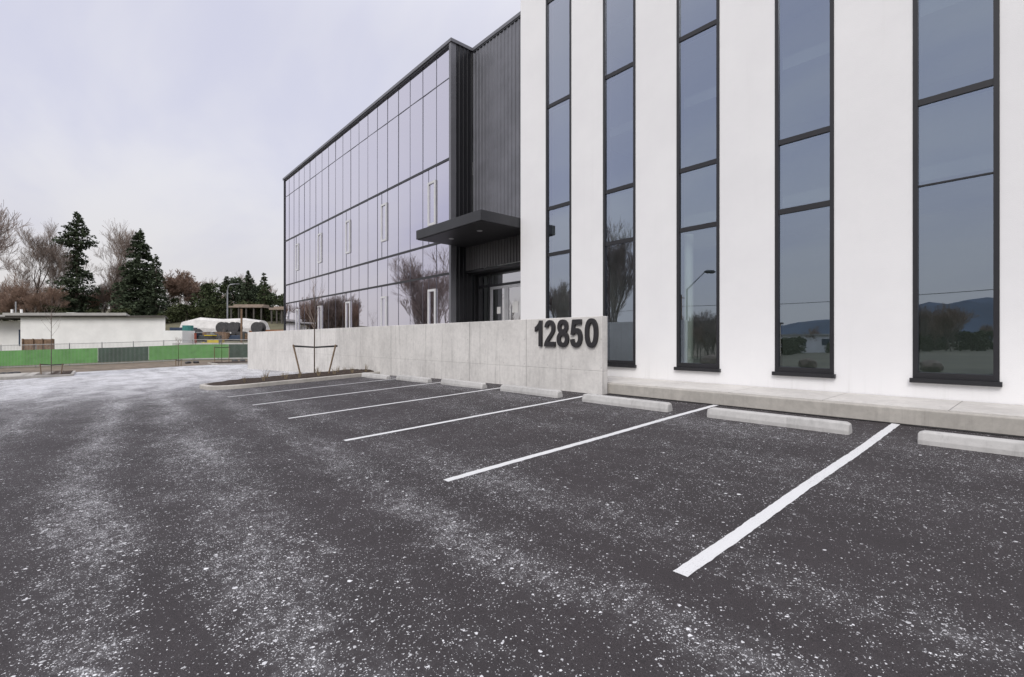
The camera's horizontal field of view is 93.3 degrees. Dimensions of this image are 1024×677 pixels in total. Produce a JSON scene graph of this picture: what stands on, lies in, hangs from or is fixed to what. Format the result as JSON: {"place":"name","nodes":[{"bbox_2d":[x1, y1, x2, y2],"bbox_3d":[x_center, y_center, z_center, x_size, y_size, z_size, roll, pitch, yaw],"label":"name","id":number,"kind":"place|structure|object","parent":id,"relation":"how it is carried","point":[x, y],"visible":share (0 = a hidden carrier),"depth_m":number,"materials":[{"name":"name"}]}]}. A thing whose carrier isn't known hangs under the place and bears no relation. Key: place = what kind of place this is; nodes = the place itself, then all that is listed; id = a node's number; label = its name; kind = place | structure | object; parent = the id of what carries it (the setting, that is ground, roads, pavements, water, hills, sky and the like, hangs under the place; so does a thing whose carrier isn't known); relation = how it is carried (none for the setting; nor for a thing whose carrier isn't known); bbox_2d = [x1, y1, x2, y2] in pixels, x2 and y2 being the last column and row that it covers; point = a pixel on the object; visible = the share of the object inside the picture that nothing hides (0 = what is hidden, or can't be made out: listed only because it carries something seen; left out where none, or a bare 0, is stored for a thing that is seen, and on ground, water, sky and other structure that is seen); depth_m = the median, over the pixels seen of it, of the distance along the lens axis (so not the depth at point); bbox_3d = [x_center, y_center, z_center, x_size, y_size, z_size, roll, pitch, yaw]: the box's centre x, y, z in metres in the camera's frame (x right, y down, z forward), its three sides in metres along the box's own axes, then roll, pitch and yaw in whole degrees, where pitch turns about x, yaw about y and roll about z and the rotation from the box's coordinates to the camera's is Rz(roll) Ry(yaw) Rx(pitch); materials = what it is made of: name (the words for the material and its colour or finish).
{"place":"outdoors","nodes":[
{"label":"outdoors","id":0,"kind":"place"},
{"bbox_2d":[22,370,72,375],"bbox_3d":[-37.843,2.532,32.083,12.800,0.328,6.600,0,0,-41],"label":"planting bed","id":1,"kind":"object","parent":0,"point":[63,372],"visible":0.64,"depth_m":35.32,"materials":[{"name":"brown soil"}]},
{"bbox_2d":[40,295,61,373],"bbox_3d":[-32.599,-0.283,34.317,1.035,5.672,0.983,0,0,1],"label":"young tree","id":2,"kind":"object","parent":1,"relation":"on","point":[51,328],"visible":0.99,"depth_m":34.27,"materials":[{"name":"brown plant"}]},
{"bbox_2d":[0,309,283,367],"bbox_3d":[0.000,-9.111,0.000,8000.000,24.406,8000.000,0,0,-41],"label":"ground","id":3,"kind":"structure","parent":0,"point":[272,326],"depth_m":86.93,"materials":[{"name":"green plant"}]},
{"bbox_2d":[0,296,24,320],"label":"bare tree","id":4,"kind":"object","parent":3,"relation":"on","point":[9,306],"visible":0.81,"depth_m":99.31,"materials":[{"name":"brown plant"}]},
{"bbox_2d":[0,199,30,269],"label":"bare tree","id":5,"kind":"object","parent":3,"relation":"on","point":[4,240],"visible":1,"depth_m":31.52,"materials":[{"name":"brown plant"}]},
{"bbox_2d":[2,284,39,311],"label":"bare tree","id":6,"kind":"object","parent":3,"relation":"on","point":[16,293],"visible":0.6,"depth_m":100.13,"materials":[{"name":"brown plant"}]},
{"bbox_2d":[0,271,48,312],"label":"bare tree","id":7,"kind":"object","parent":3,"relation":"on","point":[15,283],"visible":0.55,"depth_m":102.11,"materials":[{"name":"brown plant"}]},
{"bbox_2d":[14,293,50,312],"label":"bare tree","id":8,"kind":"object","parent":3,"relation":"on","point":[33,305],"visible":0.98,"depth_m":99.86,"materials":[{"name":"brown plant"}]},
{"bbox_2d":[0,371,75,379],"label":"kerb","id":9,"kind":"structure","parent":3,"relation":"on","point":[16,376],"depth_m":33.07,"materials":[{"name":"concrete"}]},
{"bbox_2d":[22,339,54,349],"bbox_3d":[-56.868,1.332,58.025,3.676,2.865,0.300,0,0,0],"label":"timber hoarding","id":10,"kind":"object","parent":3,"relation":"on","point":[27,343],"visible":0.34,"depth_m":58.02,"materials":[{"name":"brown wood"}]},
{"bbox_2d":[33,286,69,312],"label":"bare tree","id":11,"kind":"object","parent":3,"relation":"on","point":[55,293],"visible":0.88,"depth_m":103.40,"materials":[{"name":"brown plant"}]},
{"bbox_2d":[0,219,103,312],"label":"bare tree","id":12,"kind":"object","parent":3,"relation":"on","point":[47,252],"visible":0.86,"depth_m":107.75,"materials":[{"name":"brown plant"}]},
{"bbox_2d":[41,305,73,312],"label":"evergreen bush","id":13,"kind":"object","parent":3,"relation":"on","point":[61,310],"visible":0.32,"depth_m":102.38,"materials":[{"name":"green plant"}]},
{"bbox_2d":[45,211,108,312],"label":"conifer tree","id":14,"kind":"object","parent":3,"relation":"on","point":[73,297],"visible":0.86,"depth_m":109.42,"materials":[{"name":"green plant"}]},
{"bbox_2d":[0,302,167,350],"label":"white shed","id":15,"kind":"structure","parent":3,"relation":"on","point":[95,328],"depth_m":64.03,"materials":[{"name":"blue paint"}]},
{"bbox_2d":[85,309,100,312],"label":"evergreen bush","id":16,"kind":"object","parent":3,"relation":"on","point":[93,311],"visible":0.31,"depth_m":103.76,"materials":[{"name":"green plant"}]},
{"bbox_2d":[90,291,106,308],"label":"bare tree","id":17,"kind":"object","parent":3,"relation":"on","point":[98,302],"visible":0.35,"depth_m":117.07,"materials":[{"name":"brown plant"}]},
{"bbox_2d":[89,280,108,312],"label":"bare tree","id":18,"kind":"object","parent":3,"relation":"on","point":[104,311],"visible":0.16,"depth_m":122.03,"materials":[{"name":"brown plant"}]},
{"bbox_2d":[93,280,115,312],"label":"bare tree","id":19,"kind":"object","parent":3,"relation":"on","point":[101,295],"visible":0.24,"depth_m":116.14,"materials":[{"name":"brown plant"}]},
{"bbox_2d":[91,219,147,312],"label":"bare tree","id":20,"kind":"object","parent":3,"relation":"on","point":[124,243],"visible":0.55,"depth_m":109.71,"materials":[{"name":"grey plant"}]},
{"bbox_2d":[109,308,132,314],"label":"evergreen bush","id":21,"kind":"object","parent":3,"relation":"on","point":[123,310],"visible":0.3,"depth_m":100.14,"materials":[{"name":"green plant"}]},
{"bbox_2d":[0,359,247,372],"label":"verge","id":22,"kind":"structure","parent":3,"relation":"on","point":[100,367],"depth_m":45.31,"materials":[{"name":"grey concrete"}]},
{"bbox_2d":[209,362,247,364],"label":"kerb","id":23,"kind":"structure","parent":22,"relation":"on","point":[227,363],"depth_m":42.47,"materials":[{"name":"concrete"}]},
{"bbox_2d":[210,361,247,362],"bbox_3d":[-22.451,2.082,47.222,11.500,0.133,4.000,0,0,-41],"label":"planting bed","id":24,"kind":"object","parent":22,"relation":"on","point":[231,362],"visible":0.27,"depth_m":43.81,"materials":[{"name":"brown soil"}]},
{"bbox_2d":[0,339,247,367],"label":"site fence","id":25,"kind":"object","parent":3,"relation":"on","point":[67,356],"visible":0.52,"depth_m":51.18,"materials":[{"name":"fabric"}]},
{"bbox_2d":[106,228,170,316],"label":"conifer tree","id":26,"kind":"object","parent":3,"relation":"on","point":[136,277],"visible":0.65,"depth_m":106.30,"materials":[{"name":"green plant"}]},
{"bbox_2d":[136,254,171,315],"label":"conifer tree","id":27,"kind":"object","parent":3,"relation":"on","point":[162,298],"visible":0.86,"depth_m":106.45,"materials":[{"name":"green plant"}]},
{"bbox_2d":[156,309,178,322],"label":"evergreen bush","id":28,"kind":"object","parent":3,"relation":"on","point":[169,312],"visible":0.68,"depth_m":102.58,"materials":[{"name":"green plant"}]},
{"bbox_2d":[165,275,184,304],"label":"bare tree","id":29,"kind":"object","parent":3,"relation":"on","point":[171,293],"visible":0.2,"depth_m":123.11,"materials":[{"name":"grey plant"}]},
{"bbox_2d":[165,306,187,322],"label":"evergreen bush","id":30,"kind":"object","parent":3,"relation":"on","point":[179,318],"visible":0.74,"depth_m":105.06,"materials":[{"name":"green plant"}]},
{"bbox_2d":[163,331,194,359],"bbox_3d":[-43.503,0.817,63.227,2.414,3.935,2.601,0,0,0],"label":"trailer box","id":31,"kind":"object","parent":3,"relation":"on","point":[185,336],"visible":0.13,"depth_m":62.03,"materials":[{"name":"metal"}]},
{"bbox_2d":[170,303,195,320],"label":"evergreen bush","id":32,"kind":"object","parent":3,"relation":"on","point":[186,307],"visible":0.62,"depth_m":107.36,"materials":[{"name":"green plant"}]},
{"bbox_2d":[171,297,200,320],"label":"evergreen tree","id":33,"kind":"object","parent":3,"relation":"on","point":[175,300],"visible":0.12,"depth_m":111.62,"materials":[{"name":"green plant"}]},
{"bbox_2d":[182,325,193,330],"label":"storage drum","id":34,"kind":"object","parent":3,"relation":"on","point":[187,327],"visible":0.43,"depth_m":74.44,"materials":[{"name":"teal paint"}]},
{"bbox_2d":[162,269,219,307],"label":"bare tree","id":35,"kind":"object","parent":3,"relation":"on","point":[180,284],"visible":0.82,"depth_m":120.77,"materials":[{"name":"brown plant"}]},
{"bbox_2d":[189,307,206,319],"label":"evergreen bush","id":36,"kind":"object","parent":3,"relation":"on","point":[199,311],"visible":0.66,"depth_m":107.19,"materials":[{"name":"green plant"}]},
{"bbox_2d":[185,277,217,303],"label":"bare tree","id":37,"kind":"object","parent":3,"relation":"on","point":[200,290],"visible":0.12,"depth_m":123.23,"materials":[{"name":"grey plant"}]},
{"bbox_2d":[191,282,231,312],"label":"evergreen tree","id":38,"kind":"object","parent":3,"relation":"on","point":[211,296],"visible":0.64,"depth_m":110.69,"materials":[{"name":"green plant"}]},
{"bbox_2d":[202,335,223,342],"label":"wheel loader","id":39,"kind":"object","parent":3,"relation":"on","point":[211,337],"visible":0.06,"depth_m":68.52,"materials":[{"name":"yellow paint"}]},
{"bbox_2d":[203,303,229,318],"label":"evergreen bush","id":40,"kind":"object","parent":3,"relation":"on","point":[215,310],"visible":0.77,"depth_m":107.10,"materials":[{"name":"green plant"}]},
{"bbox_2d":[180,317,269,331],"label":"covered stockpile","id":41,"kind":"object","parent":3,"relation":"on","point":[206,324],"visible":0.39,"depth_m":86.46,"materials":[{"name":"white plastic"}]},
{"bbox_2d":[219,276,235,318],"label":"conifer tree","id":42,"kind":"object","parent":3,"relation":"on","point":[229,293],"visible":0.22,"depth_m":117.95,"materials":[{"name":"green plant"}]},
{"bbox_2d":[219,308,236,318],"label":"evergreen bush","id":43,"kind":"object","parent":3,"relation":"on","point":[223,313],"visible":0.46,"depth_m":107.04,"materials":[{"name":"green plant"}]},
{"bbox_2d":[227,283,239,318],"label":"street lamp","id":44,"kind":"object","parent":3,"relation":"on","point":[227,296],"visible":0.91,"depth_m":94.94,"materials":[{"name":"metal"}]},
{"bbox_2d":[220,277,258,303],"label":"evergreen tree","id":45,"kind":"object","parent":3,"relation":"on","point":[232,280],"visible":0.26,"depth_m":119.55,"materials":[{"name":"green plant"}]},
{"bbox_2d":[240,309,242,342],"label":"yard post","id":46,"kind":"object","parent":3,"relation":"on","point":[241,323],"visible":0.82,"depth_m":69.93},
{"bbox_2d":[232,303,251,318],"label":"evergreen bush","id":47,"kind":"object","parent":3,"relation":"on","point":[235,311],"visible":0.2,"depth_m":106.49,"materials":[{"name":"green plant"}]},
{"bbox_2d":[235,270,259,303],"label":"conifer tree","id":48,"kind":"object","parent":3,"relation":"on","point":[247,288],"visible":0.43,"depth_m":115.62,"materials":[{"name":"green plant"}]},
{"bbox_2d":[236,300,262,318],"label":"evergreen bush","id":49,"kind":"object","parent":3,"relation":"on","point":[244,302],"visible":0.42,"depth_m":107.03,"materials":[{"name":"green plant"}]},
{"bbox_2d":[228,304,273,320],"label":"open shelter","id":50,"kind":"object","parent":3,"relation":"on","point":[250,306],"visible":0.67,"depth_m":104.46,"materials":[{"name":"brown wood"}]},
{"bbox_2d":[255,308,269,320],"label":"evergreen bush","id":51,"kind":"object","parent":3,"relation":"on","point":[264,311],"visible":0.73,"depth_m":107.06,"materials":[{"name":"green plant"}]},
{"bbox_2d":[256,273,274,306],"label":"conifer tree","id":52,"kind":"object","parent":3,"relation":"on","point":[262,291],"visible":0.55,"depth_m":113.98,"materials":[{"name":"green plant"}]},
{"bbox_2d":[255,284,275,302],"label":"evergreen tree","id":53,"kind":"object","parent":3,"relation":"on","point":[259,286],"visible":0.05,"depth_m":124.28,"materials":[{"name":"green plant"}]},
{"bbox_2d":[267,310,279,320],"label":"evergreen bush","id":54,"kind":"object","parent":3,"relation":"on","point":[273,316],"visible":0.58,"depth_m":107.37,"materials":[{"name":"green plant"}]},
{"bbox_2d":[266,293,283,320],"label":"evergreen tree","id":55,"kind":"object","parent":3,"relation":"on","point":[278,300],"visible":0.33,"depth_m":117.02,"materials":[{"name":"green plant"}]},
{"bbox_2d":[269,307,283,323],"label":"open shelter","id":56,"kind":"object","parent":3,"relation":"on","point":[280,309],"visible":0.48,"depth_m":102.31,"materials":[{"name":"brown wood"}]},
{"bbox_2d":[200,371,379,389],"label":"kerb","id":57,"kind":"structure","parent":3,"relation":"on","point":[205,386],"depth_m":16.23,"materials":[{"name":"concrete"}]},
{"bbox_2d":[0,364,1023,676],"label":"car park","id":58,"kind":"structure","parent":3,"relation":"on","point":[166,522],"depth_m":3.53,"materials":[{"name":"grey asphalt"}]},
{"bbox_2d":[230,379,389,396],"bbox_3d":[-5.437,1.395,14.655,5.580,0.254,0.119,0,0,-41],"label":"parking line","id":59,"kind":"object","parent":58,"relation":"on","point":[306,388],"visible":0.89,"depth_m":14.13,"materials":[{"name":"white paint"}]},
{"bbox_2d":[255,382,439,404],"bbox_3d":[-3.721,1.345,12.687,5.580,0.253,0.118,0,0,-41],"label":"parking line","id":60,"kind":"object","parent":58,"relation":"on","point":[341,394],"visible":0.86,"depth_m":12.14,"materials":[{"name":"white paint"}]},
{"bbox_2d":[361,372,390,378],"bbox_3d":[-4.769,1.276,16.895,0.200,0.150,1.920,-3,2,-41],"label":"wheel stop","id":61,"kind":"object","parent":58,"relation":"on","point":[373,375],"visible":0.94,"depth_m":16.69,"materials":[{"name":"concrete"}]},
{"bbox_2d":[289,388,497,418],"bbox_3d":[-2.008,1.323,10.720,5.580,0.252,0.118,0,0,-41],"label":"parking line","id":62,"kind":"object","parent":58,"relation":"on","point":[390,403],"visible":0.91,"depth_m":10.23,"materials":[{"name":"white paint"}]},
{"bbox_2d":[396,375,431,382],"bbox_3d":[-3.047,1.213,14.934,0.200,0.150,1.920,-3,2,-41],"label":"wheel stop","id":63,"kind":"object","parent":58,"relation":"on","point":[413,378],"visible":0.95,"depth_m":14.76,"materials":[{"name":"concrete"}]},
{"bbox_2d":[248,316,606,394],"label":"concrete wall","id":64,"kind":"structure","parent":58,"relation":"on","point":[509,352],"depth_m":14.66,"materials":[{"name":"grey concrete"}]},
{"bbox_2d":[535,318,598,347],"bbox_3d":[1.223,-0.144,11.245,0.050,0.648,1.968,0,0,-41],"label":"address number","id":65,"kind":"object","parent":64,"relation":"attached to","point":[560,334],"visible":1,"depth_m":11.17,"materials":[{"name":"black metal"}]},
{"bbox_2d":[345,396,581,440],"bbox_3d":[-0.292,1.319,8.752,5.580,0.251,0.118,0,0,-41],"label":"parking line","id":66,"kind":"object","parent":58,"relation":"on","point":[455,419],"visible":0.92,"depth_m":8.12,"materials":[{"name":"white paint"}]},
{"bbox_2d":[441,378,486,388],"bbox_3d":[-1.326,1.178,12.971,0.200,0.150,1.920,-3,2,-41],"label":"wheel stop","id":67,"kind":"object","parent":58,"relation":"on","point":[464,383],"visible":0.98,"depth_m":12.78,"materials":[{"name":"concrete"}]},
{"bbox_2d":[500,384,562,397],"bbox_3d":[0.399,1.164,11.013,0.200,0.150,1.920,-3,2,-41],"label":"wheel stop","id":68,"kind":"object","parent":58,"relation":"on","point":[552,393],"visible":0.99,"depth_m":10.82,"materials":[{"name":"concrete"}]},
{"bbox_2d":[444,405,717,481],"bbox_3d":[1.513,1.314,6.863,5.820,0.262,0.120,0,0,-41],"label":"parking line","id":69,"kind":"object","parent":58,"relation":"on","point":[539,454],"visible":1,"depth_m":6.11,"materials":[{"name":"white paint"}]},
{"bbox_2d":[582,394,672,411],"bbox_3d":[2.087,1.164,9.021,0.200,0.150,1.920,-3,2,-41],"label":"wheel stop","id":70,"kind":"object","parent":58,"relation":"on","point":[660,406],"visible":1,"depth_m":8.84,"materials":[{"name":"concrete"}]},
{"bbox_2d":[707,407,851,434],"bbox_3d":[3.803,1.164,7.055,0.200,0.150,1.920,-3,2,-41],"label":"wheel stop","id":71,"kind":"object","parent":58,"relation":"on","point":[821,425],"visible":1,"depth_m":6.88,"materials":[{"name":"concrete"}]},
{"bbox_2d":[673,423,899,576],"bbox_3d":[3.228,1.314,4.896,5.820,0.262,0.118,0,0,-41],"label":"parking line","id":72,"kind":"object","parent":58,"relation":"on","point":[701,559],"visible":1,"depth_m":3.87,"materials":[{"name":"white paint"}]},
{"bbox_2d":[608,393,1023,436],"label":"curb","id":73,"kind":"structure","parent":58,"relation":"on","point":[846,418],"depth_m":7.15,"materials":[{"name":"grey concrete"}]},
{"bbox_2d":[917,430,1023,456],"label":"wheel stop","id":74,"kind":"object","parent":58,"relation":"on","point":[1002,446],"visible":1,"depth_m":5.40,"materials":[{"name":"concrete"}]},
{"bbox_2d":[283,0,1023,404],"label":"office building","id":75,"kind":"structure","parent":3,"relation":"on","point":[811,194],"depth_m":12.65,"materials":[{"name":"paint"}]},
{"bbox_2d":[295,243,298,270],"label":"opening window","id":76,"kind":"structure","parent":75,"relation":"in","point":[296,245],"depth_m":31.45,"materials":[{"name":"white metal"}]},
{"bbox_2d":[295,309,298,329],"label":"opening window","id":77,"kind":"structure","parent":75,"relation":"in","point":[296,310],"depth_m":31.45,"materials":[{"name":"white metal"}]},
{"bbox_2d":[318,225,321,274],"bbox_3d":[-11.264,-5.265,28.373,0.100,3.050,0.570,0,0,-41],"label":"opening window","id":78,"kind":"structure","parent":75,"relation":"in","point":[319,234],"depth_m":28.41,"materials":[{"name":"white metal"}]},
{"bbox_2d":[318,298,321,328],"bbox_3d":[-11.264,-0.290,28.373,0.100,4.380,0.570,0,0,-41],"label":"opening window","id":79,"kind":"structure","parent":75,"relation":"in","point":[319,314],"depth_m":28.18,"materials":[{"name":"white metal"}]},
{"bbox_2d":[345,219,349,253],"bbox_3d":[-8.557,-5.265,25.267,0.100,3.050,0.570,0,0,-41],"label":"opening window","id":80,"kind":"structure","parent":75,"relation":"in","point":[347,223],"depth_m":25.32,"materials":[{"name":"white metal"}]},
{"bbox_2d":[345,301,349,327],"bbox_3d":[-8.557,-0.290,25.267,0.100,4.380,0.570,0,0,-41],"label":"opening window","id":81,"kind":"structure","parent":75,"relation":"in","point":[347,304],"depth_m":25.32,"materials":[{"name":"white metal"}]},
{"bbox_2d":[381,194,386,257],"bbox_3d":[-5.850,-5.265,22.161,0.100,3.050,0.570,0,0,-41],"label":"opening window","id":82,"kind":"structure","parent":75,"relation":"in","point":[383,206],"depth_m":22.20,"materials":[{"name":"white metal"}]},
{"bbox_2d":[381,287,386,325],"bbox_3d":[-5.850,-0.290,22.161,0.100,4.380,0.570,0,0,-41],"label":"opening window","id":83,"kind":"structure","parent":75,"relation":"in","point":[383,298],"depth_m":22.20,"materials":[{"name":"white metal"}]},
{"bbox_2d":[427,170,435,243],"bbox_3d":[-3.143,-5.265,19.055,0.100,3.050,0.570,0,0,-41],"label":"opening window","id":84,"kind":"structure","parent":75,"relation":"in","point":[431,186],"depth_m":19.08,"materials":[{"name":"white metal"}]},
{"bbox_2d":[427,278,435,323],"bbox_3d":[-3.143,-0.290,19.055,0.100,4.380,0.570,0,0,-41],"label":"opening window","id":85,"kind":"structure","parent":75,"relation":"in","point":[431,293],"depth_m":19.08,"materials":[{"name":"white metal"}]},
{"bbox_2d":[490,285,505,320],"bbox_3d":[-0.519,-0.835,17.760,0.126,2.250,0.934,0,0,-41],"label":"door","id":86,"kind":"structure","parent":75,"relation":"in","point":[497,294],"depth_m":17.79,"materials":[{"name":"silver metal"}]},
{"bbox_2d":[506,283,520,319],"bbox_3d":[0.115,-0.835,17.033,0.126,2.250,0.984,0,0,-41],"label":"door","id":87,"kind":"structure","parent":75,"relation":"in","point":[513,291],"depth_m":17.14,"materials":[{"name":"glass"}]},
{"bbox_2d":[546,0,570,317],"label":"window","id":88,"kind":"structure","parent":75,"relation":"in","point":[555,9],"depth_m":14.18,"materials":[{"name":"black metal"}]},
{"bbox_2d":[603,0,636,367],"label":"window","id":89,"kind":"structure","parent":75,"relation":"in","point":[608,77],"depth_m":12.59,"materials":[{"name":"black metal"}]},
{"bbox_2d":[674,0,720,371],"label":"window","id":90,"kind":"structure","parent":75,"relation":"in","point":[681,39],"depth_m":11.01,"materials":[{"name":"black metal"}]},
{"bbox_2d":[772,0,835,377],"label":"window","id":91,"kind":"structure","parent":75,"relation":"in","point":[780,143],"depth_m":9.34,"materials":[{"name":"black metal"}]},
{"bbox_2d":[909,0,1002,386],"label":"window","id":92,"kind":"structure","parent":75,"relation":"in","point":[993,84],"depth_m":7.48,"materials":[{"name":"black metal"}]},
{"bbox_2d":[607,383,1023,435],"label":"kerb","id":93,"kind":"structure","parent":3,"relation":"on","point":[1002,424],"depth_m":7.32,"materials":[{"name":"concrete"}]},
{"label":"storage rack","id":94,"kind":"object","parent":3,"relation":"on","visible":0},
{"bbox_2d":[216,322,228,331],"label":"cable reel","id":95,"kind":"object","parent":94,"relation":"on","point":[220,326],"visible":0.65,"depth_m":81.89,"materials":[{"name":"metal"}]},
{"bbox_2d":[227,322,239,331],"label":"cable reel","id":96,"kind":"object","parent":94,"relation":"on","point":[233,326],"visible":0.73,"depth_m":81.89,"materials":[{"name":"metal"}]},
{"bbox_2d":[251,322,265,331],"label":"cable reel","id":97,"kind":"object","parent":94,"relation":"on","point":[258,326],"visible":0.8,"depth_m":81.89,"materials":[{"name":"metal"}]},
{"bbox_2d":[0,0,520,309],"label":"sky","id":98,"kind":"structure","parent":0,"point":[184,122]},
{"bbox_2d":[207,369,373,385],"bbox_3d":[-8.281,1.414,18.086,5.380,0.455,3.450,0,0,-41],"label":"planting bed","id":99,"kind":"object","parent":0,"point":[279,378],"visible":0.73,"depth_m":17.33,"materials":[{"name":"brown soil"}]},
{"bbox_2d":[304,283,324,373],"bbox_3d":[-7.466,-0.580,18.152,0.737,3.986,0.793,0,0,2],"label":"young tree","id":100,"kind":"object","parent":99,"relation":"on","point":[313,293],"visible":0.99,"depth_m":18.17,"materials":[{"name":"brown plant"}]},
{"bbox_2d":[292,345,337,374],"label":"tree stakes","id":101,"kind":"object","parent":99,"relation":"on","point":[334,346],"visible":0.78,"depth_m":18.18,"materials":[{"name":"brown wood"}]},
{"bbox_2d":[607,376,1023,416],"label":"pavement","id":102,"kind":"structure","parent":0,"point":[968,406],"depth_m":7.97,"materials":[{"name":"concrete"}]},
{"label":"pipe stack","id":103,"kind":"object","parent":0,"visible":0},
{"bbox_2d":[222,332,229,338],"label":"storage drum","id":104,"kind":"object","parent":103,"relation":"on","point":[226,335],"visible":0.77,"depth_m":74.51,"materials":[{"name":"brown"}]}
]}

